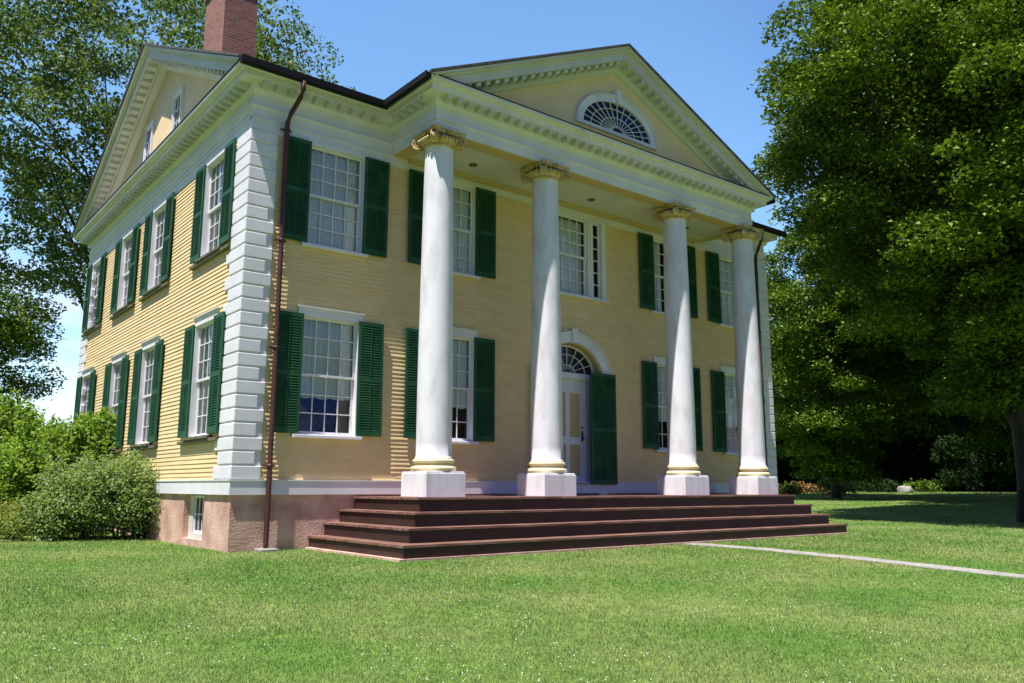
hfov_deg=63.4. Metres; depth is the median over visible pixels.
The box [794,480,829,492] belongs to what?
shrub
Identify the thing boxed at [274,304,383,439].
window
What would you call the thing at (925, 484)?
shrub
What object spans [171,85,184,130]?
attic window
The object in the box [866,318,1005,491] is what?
broadleaf tree
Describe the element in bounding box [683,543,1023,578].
path
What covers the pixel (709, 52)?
sky
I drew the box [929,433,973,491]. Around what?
shrub
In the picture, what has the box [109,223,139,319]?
window
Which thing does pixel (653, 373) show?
window
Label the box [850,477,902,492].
shrub
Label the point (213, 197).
window
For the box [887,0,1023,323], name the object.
maple tree
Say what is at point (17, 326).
broadleaf tree
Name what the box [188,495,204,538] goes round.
basement window
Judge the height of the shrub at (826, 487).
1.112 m
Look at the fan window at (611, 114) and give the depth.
17.76 m
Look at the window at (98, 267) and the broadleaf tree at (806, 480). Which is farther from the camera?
the broadleaf tree at (806, 480)
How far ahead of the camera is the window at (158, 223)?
18.30 m
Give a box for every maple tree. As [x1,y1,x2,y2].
[747,0,1023,522]
[764,227,947,498]
[821,69,1023,454]
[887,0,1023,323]
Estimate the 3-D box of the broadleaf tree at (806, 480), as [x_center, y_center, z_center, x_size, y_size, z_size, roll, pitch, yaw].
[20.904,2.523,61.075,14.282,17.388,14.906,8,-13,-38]
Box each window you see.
[73,366,95,455]
[81,252,106,336]
[100,351,129,453]
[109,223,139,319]
[126,335,163,450]
[139,192,174,301]
[143,120,154,160]
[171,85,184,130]
[177,307,225,444]
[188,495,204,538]
[189,138,235,270]
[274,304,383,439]
[284,135,389,257]
[403,327,494,444]
[408,169,495,279]
[558,210,609,303]
[574,90,657,150]
[638,232,697,318]
[642,356,702,452]
[706,251,733,328]
[711,366,738,454]
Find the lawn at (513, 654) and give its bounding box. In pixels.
[0,491,1023,682]
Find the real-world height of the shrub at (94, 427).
2.926 m
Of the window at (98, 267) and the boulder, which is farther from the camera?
the boulder
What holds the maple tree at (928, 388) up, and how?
on the lawn at (513, 654)
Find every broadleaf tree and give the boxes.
[0,258,67,431]
[766,271,871,484]
[803,357,983,490]
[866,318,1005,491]
[948,329,1012,450]
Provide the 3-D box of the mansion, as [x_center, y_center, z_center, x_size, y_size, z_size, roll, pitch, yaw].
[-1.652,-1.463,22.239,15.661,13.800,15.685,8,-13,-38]
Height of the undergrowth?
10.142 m
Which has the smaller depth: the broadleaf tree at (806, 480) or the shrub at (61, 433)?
the shrub at (61, 433)
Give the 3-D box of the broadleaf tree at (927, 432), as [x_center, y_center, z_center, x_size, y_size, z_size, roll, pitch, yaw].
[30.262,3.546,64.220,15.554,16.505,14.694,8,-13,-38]
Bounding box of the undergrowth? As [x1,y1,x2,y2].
[776,392,1016,491]
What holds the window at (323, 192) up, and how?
in the mansion
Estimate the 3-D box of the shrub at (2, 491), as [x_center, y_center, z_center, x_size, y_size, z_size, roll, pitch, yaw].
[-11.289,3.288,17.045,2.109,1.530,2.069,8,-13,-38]
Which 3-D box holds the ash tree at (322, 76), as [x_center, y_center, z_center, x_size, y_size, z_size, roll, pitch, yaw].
[-9.751,-3.087,37.057,7.641,20.916,8.180,8,-13,-38]
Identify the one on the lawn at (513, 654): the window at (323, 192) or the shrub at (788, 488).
the shrub at (788, 488)
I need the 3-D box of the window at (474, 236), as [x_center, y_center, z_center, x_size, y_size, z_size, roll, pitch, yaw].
[-1.219,-2.290,16.581,2.091,1.985,0.269,8,-13,-38]
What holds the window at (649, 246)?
in the mansion
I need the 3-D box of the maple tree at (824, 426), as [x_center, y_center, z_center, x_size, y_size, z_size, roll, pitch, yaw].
[15.808,1.091,41.479,10.688,13.948,11.289,8,-13,-38]
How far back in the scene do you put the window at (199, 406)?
15.01 m
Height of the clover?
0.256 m
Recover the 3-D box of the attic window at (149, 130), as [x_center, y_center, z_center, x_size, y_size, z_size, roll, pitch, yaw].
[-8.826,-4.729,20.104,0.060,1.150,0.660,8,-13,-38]
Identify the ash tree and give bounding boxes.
[0,0,314,309]
[256,35,355,90]
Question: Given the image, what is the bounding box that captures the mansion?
[71,0,849,561]
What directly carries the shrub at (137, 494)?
on the lawn at (513, 654)
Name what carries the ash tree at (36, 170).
on the lawn at (513, 654)
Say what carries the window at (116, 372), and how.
in the mansion
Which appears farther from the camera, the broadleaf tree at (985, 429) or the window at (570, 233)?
the broadleaf tree at (985, 429)
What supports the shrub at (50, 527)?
on the lawn at (513, 654)
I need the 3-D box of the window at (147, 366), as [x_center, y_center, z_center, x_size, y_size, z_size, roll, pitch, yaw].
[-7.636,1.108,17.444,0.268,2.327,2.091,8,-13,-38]
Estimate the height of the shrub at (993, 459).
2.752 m
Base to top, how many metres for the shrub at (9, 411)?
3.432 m
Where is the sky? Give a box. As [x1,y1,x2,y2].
[0,0,945,482]
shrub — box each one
[0,387,49,528]
[0,413,107,529]
[0,474,22,517]
[0,497,45,539]
[4,481,79,541]
[26,446,129,539]
[38,416,76,467]
[54,446,162,539]
[58,406,116,531]
[116,503,147,537]
[778,481,804,494]
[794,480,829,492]
[812,476,859,494]
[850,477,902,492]
[901,478,950,491]
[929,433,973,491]
[950,449,1016,491]
[994,455,1016,483]
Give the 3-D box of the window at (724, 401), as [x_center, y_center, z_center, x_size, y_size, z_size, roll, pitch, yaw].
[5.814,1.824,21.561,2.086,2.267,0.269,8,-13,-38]
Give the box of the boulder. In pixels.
[897,486,912,492]
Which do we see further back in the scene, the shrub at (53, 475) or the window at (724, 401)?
the window at (724, 401)
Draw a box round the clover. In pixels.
[2,532,1023,682]
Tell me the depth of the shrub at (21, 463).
18.09 m
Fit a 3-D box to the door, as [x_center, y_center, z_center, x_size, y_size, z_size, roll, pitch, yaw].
[1.212,1.944,17.989,1.000,2.290,0.110,8,-13,-38]
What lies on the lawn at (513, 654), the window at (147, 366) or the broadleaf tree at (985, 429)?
the broadleaf tree at (985, 429)
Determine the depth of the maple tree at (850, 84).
23.16 m
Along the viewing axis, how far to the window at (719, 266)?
21.78 m
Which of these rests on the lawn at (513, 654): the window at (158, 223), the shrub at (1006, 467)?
the shrub at (1006, 467)
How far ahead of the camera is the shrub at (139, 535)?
16.41 m
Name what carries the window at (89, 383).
in the mansion
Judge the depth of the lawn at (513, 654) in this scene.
7.31 m
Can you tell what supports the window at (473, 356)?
in the mansion
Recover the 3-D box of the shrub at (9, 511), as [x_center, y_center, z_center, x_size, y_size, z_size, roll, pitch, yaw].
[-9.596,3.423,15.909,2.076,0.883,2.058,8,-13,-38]
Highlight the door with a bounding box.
[562,378,584,481]

